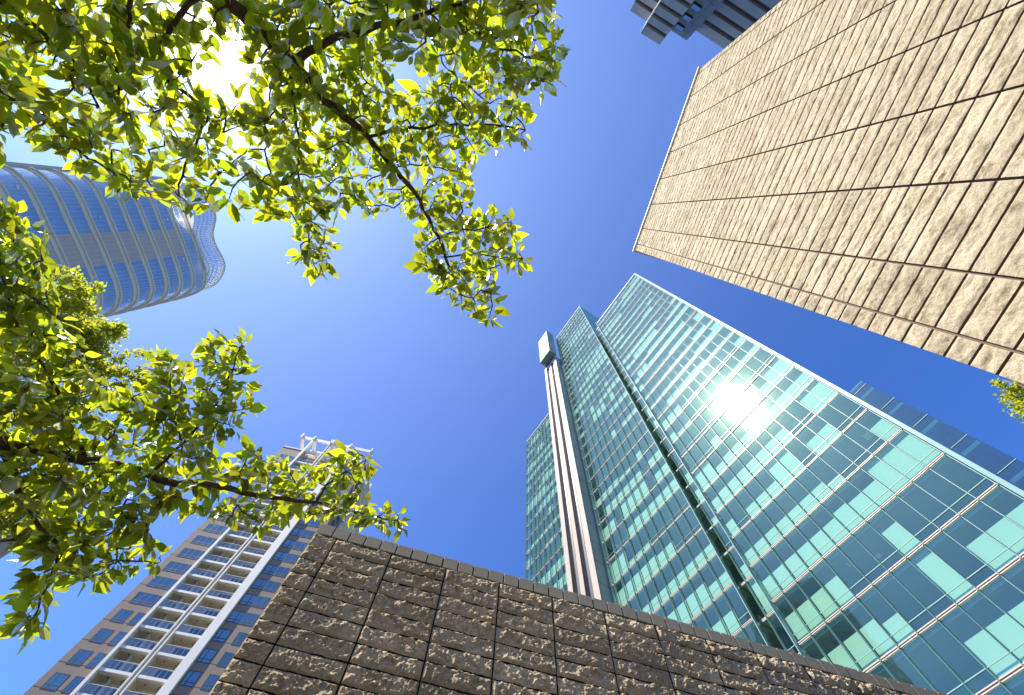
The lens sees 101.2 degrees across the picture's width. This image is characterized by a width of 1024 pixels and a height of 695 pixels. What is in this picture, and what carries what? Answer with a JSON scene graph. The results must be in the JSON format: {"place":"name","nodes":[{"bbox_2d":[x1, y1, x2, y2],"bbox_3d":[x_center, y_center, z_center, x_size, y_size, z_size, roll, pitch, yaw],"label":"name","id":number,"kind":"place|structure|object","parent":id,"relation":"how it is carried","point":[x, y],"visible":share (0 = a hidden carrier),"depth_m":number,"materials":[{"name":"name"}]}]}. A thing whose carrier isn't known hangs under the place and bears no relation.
{"place":"outdoors","nodes":[
{"label":"outdoors","id":0,"kind":"place"},
{"bbox_2d":[0,516,30,558],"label":"building","id":1,"kind":"structure","parent":0,"point":[3,548],"depth_m":20.91,"materials":[{"name":"grey metal"}]},
{"bbox_2d":[0,161,225,320],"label":"curved tower","id":2,"kind":"structure","parent":0,"point":[141,252],"depth_m":90.59,"materials":[{"name":"blue glass"}]},
{"bbox_2d":[23,433,373,694],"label":"apartment tower","id":3,"kind":"structure","parent":0,"point":[184,621],"depth_m":66.93,"materials":[{"name":"beige concrete"}]},
{"bbox_2d":[40,672,69,690],"bbox_3d":[-59.548,43.556,54.885,1.930,1.980,0.027,13,-72,-2],"label":"window","id":4,"kind":"structure","parent":3,"relation":"in","point":[58,678],"depth_m":54.83,"materials":[{"name":"blue glass"}]},
{"bbox_2d":[61,676,85,693],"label":"window","id":5,"kind":"structure","parent":3,"relation":"in","point":[77,680],"depth_m":54.94,"materials":[{"name":"blue glass"}]},
{"bbox_2d":[66,649,93,665],"bbox_3d":[-59.434,42.605,57.865,1.930,1.980,0.027,13,-72,-2],"label":"window","id":6,"kind":"structure","parent":3,"relation":"in","point":[81,655],"depth_m":57.86,"materials":[{"name":"blue glass"}]},
{"bbox_2d":[86,652,107,668],"bbox_3d":[-57.019,43.142,57.944,1.580,1.980,0.027,13,-72,-2],"label":"window","id":7,"kind":"structure","parent":3,"relation":"in","point":[99,657],"depth_m":57.92,"materials":[{"name":"blue glass"}]},
{"bbox_2d":[89,628,114,642],"bbox_3d":[-59.320,41.654,60.845,1.930,1.980,0.027,13,-72,-2],"label":"window","id":8,"kind":"structure","parent":3,"relation":"in","point":[103,633],"depth_m":60.83,"materials":[{"name":"blue glass"}]},
{"bbox_2d":[108,631,127,645],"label":"window","id":9,"kind":"structure","parent":3,"relation":"in","point":[120,635],"depth_m":60.91,"materials":[{"name":"blue glass"}]},
{"bbox_2d":[109,609,133,622],"bbox_3d":[-59.206,40.703,63.825,1.930,1.980,0.027,13,-72,-2],"label":"window","id":10,"kind":"structure","parent":3,"relation":"in","point":[123,614],"depth_m":63.78,"materials":[{"name":"blue glass"}]},
{"bbox_2d":[128,612,146,624],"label":"window","id":11,"kind":"structure","parent":3,"relation":"in","point":[139,615],"depth_m":63.92,"materials":[{"name":"blue glass"}]},
{"bbox_2d":[129,591,162,606],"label":"window","id":12,"kind":"structure","parent":3,"relation":"in","point":[143,598],"depth_m":66.82,"materials":[{"name":"blue glass"}]},
{"bbox_2d":[147,576,177,589],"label":"window","id":13,"kind":"structure","parent":3,"relation":"in","point":[159,581],"depth_m":69.78,"materials":[{"name":"blue glass"}]},
{"bbox_2d":[162,561,192,573],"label":"window","id":14,"kind":"structure","parent":3,"relation":"in","point":[177,567],"depth_m":72.78,"materials":[{"name":"blue glass"}]},
{"bbox_2d":[179,670,202,686],"bbox_3d":[-44.532,45.906,58.348,1.880,1.980,0.027,13,-72,-2],"label":"window","id":15,"kind":"structure","parent":3,"relation":"in","point":[192,676],"depth_m":58.33,"materials":[{"name":"blue glass"}]},
{"bbox_2d":[176,547,205,559],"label":"window","id":16,"kind":"structure","parent":3,"relation":"in","point":[195,554],"depth_m":75.76,"materials":[{"name":"blue glass"}]},
{"bbox_2d":[190,535,216,546],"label":"window","id":17,"kind":"structure","parent":3,"relation":"in","point":[206,541],"depth_m":78.74,"materials":[{"name":"blue glass"}]},
{"bbox_2d":[196,648,217,663],"bbox_3d":[-44.418,44.955,61.328,1.880,1.980,0.027,13,-72,-2],"label":"window","id":18,"kind":"structure","parent":3,"relation":"in","point":[207,655],"depth_m":61.31,"materials":[{"name":"blue glass"}]},
{"bbox_2d":[200,674,219,690],"bbox_3d":[-41.932,46.485,58.434,1.350,1.980,0.027,13,-72,-2],"label":"window","id":19,"kind":"structure","parent":3,"relation":"in","point":[210,681],"depth_m":58.41,"materials":[{"name":"blue glass"}]},
{"bbox_2d":[203,523,228,533],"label":"window","id":20,"kind":"structure","parent":3,"relation":"in","point":[219,529],"depth_m":81.73,"materials":[{"name":"blue glass"}]},
{"bbox_2d":[212,628,232,642],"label":"window","id":21,"kind":"structure","parent":3,"relation":"in","point":[222,634],"depth_m":64.30,"materials":[{"name":"blue glass"}]},
{"bbox_2d":[216,652,234,666],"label":"window","id":22,"kind":"structure","parent":3,"relation":"in","point":[227,656],"depth_m":61.38,"materials":[{"name":"blue glass"}]},
{"bbox_2d":[229,504,244,510],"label":"window","id":23,"kind":"structure","parent":3,"relation":"in","point":[240,505],"depth_m":87.89,"materials":[{"name":"blue glass"}]},
{"bbox_2d":[231,632,247,645],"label":"window","id":24,"kind":"structure","parent":3,"relation":"in","point":[240,636],"depth_m":64.38,"materials":[{"name":"blue glass"}]},
{"bbox_2d":[226,610,258,625],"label":"window","id":25,"kind":"structure","parent":3,"relation":"in","point":[239,617],"depth_m":67.30,"materials":[{"name":"blue glass"}]},
{"bbox_2d":[235,495,254,501],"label":"window","id":26,"kind":"structure","parent":3,"relation":"in","point":[238,497],"depth_m":90.33,"materials":[{"name":"blue glass"}]},
{"bbox_2d":[239,593,270,608],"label":"window","id":27,"kind":"structure","parent":3,"relation":"in","point":[249,599],"depth_m":70.30,"materials":[{"name":"blue glass"}]},
{"bbox_2d":[251,484,265,491],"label":"window","id":28,"kind":"structure","parent":3,"relation":"in","point":[262,488],"depth_m":94.02,"materials":[{"name":"blue glass"}]},
{"bbox_2d":[251,578,280,591],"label":"window","id":29,"kind":"structure","parent":3,"relation":"in","point":[262,584],"depth_m":73.27,"materials":[{"name":"blue glass"}]},
{"bbox_2d":[267,471,281,475],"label":"window","id":30,"kind":"structure","parent":3,"relation":"in","point":[275,474],"depth_m":99.34,"materials":[{"name":"blue glass"}]},
{"bbox_2d":[262,564,290,576],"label":"window","id":31,"kind":"structure","parent":3,"relation":"in","point":[270,569],"depth_m":76.26,"materials":[{"name":"blue glass"}]},
{"bbox_2d":[272,551,298,562],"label":"window","id":32,"kind":"structure","parent":3,"relation":"in","point":[281,556],"depth_m":79.24,"materials":[{"name":"blue glass"}]},
{"bbox_2d":[277,454,294,460],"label":"window","id":33,"kind":"structure","parent":3,"relation":"in","point":[282,456],"depth_m":105.76,"materials":[{"name":"blue glass"}]},
{"bbox_2d":[282,539,306,550],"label":"window","id":34,"kind":"structure","parent":3,"relation":"in","point":[292,544],"depth_m":82.18,"materials":[{"name":"blue glass"}]},
{"bbox_2d":[290,528,314,538],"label":"window","id":35,"kind":"structure","parent":3,"relation":"in","point":[299,532],"depth_m":85.18,"materials":[{"name":"blue glass"}]},
{"bbox_2d":[298,519,319,527],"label":"window","id":36,"kind":"structure","parent":3,"relation":"in","point":[311,522],"depth_m":87.96,"materials":[{"name":"blue glass"}]},
{"bbox_2d":[0,0,1023,694],"label":"sky","id":37,"kind":"structure","parent":0,"point":[448,405],"materials":[{"name":"blue"}]},
{"bbox_2d":[209,524,946,694],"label":"stone block wall","id":38,"kind":"structure","parent":0,"point":[345,612],"depth_m":4.03,"materials":[{"name":"brown"}]},
{"bbox_2d":[630,0,781,48],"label":"striped tower","id":39,"kind":"structure","parent":0,"point":[723,24],"depth_m":76.30,"materials":[{"name":"grey"}]},
{"label":"ground","id":40,"kind":"structure","parent":0,"visible":0},
{"bbox_2d":[0,265,157,555],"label":"zelkova tree","id":41,"kind":"object","parent":40,"relation":"on","point":[98,342],"visible":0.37,"depth_m":16.45,"materials":[{"name":"green plant"}]},
{"bbox_2d":[0,195,410,655],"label":"cherry tree","id":42,"kind":"object","parent":40,"relation":"on","point":[56,486],"visible":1,"depth_m":2.05,"materials":[{"name":"green plant"}]},
{"bbox_2d":[0,0,571,327],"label":"cherry tree","id":43,"kind":"object","parent":40,"relation":"on","point":[54,28],"visible":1,"depth_m":1.96,"materials":[{"name":"green plant"}]},
{"bbox_2d":[525,273,1023,694],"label":"glass tower","id":44,"kind":"structure","parent":40,"relation":"on","point":[688,464],"depth_m":46.52,"materials":[{"name":"teal glass"}]},
{"bbox_2d":[633,0,1023,383],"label":"granite pylon","id":45,"kind":"object","parent":40,"relation":"on","point":[859,163],"visible":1,"depth_m":5.53,"materials":[{"name":"brown stone"}]},
{"bbox_2d":[988,378,1023,422],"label":"plaza tree","id":46,"kind":"object","parent":40,"relation":"on","point":[1014,393],"visible":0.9,"depth_m":12.78,"materials":[{"name":"green plant"}]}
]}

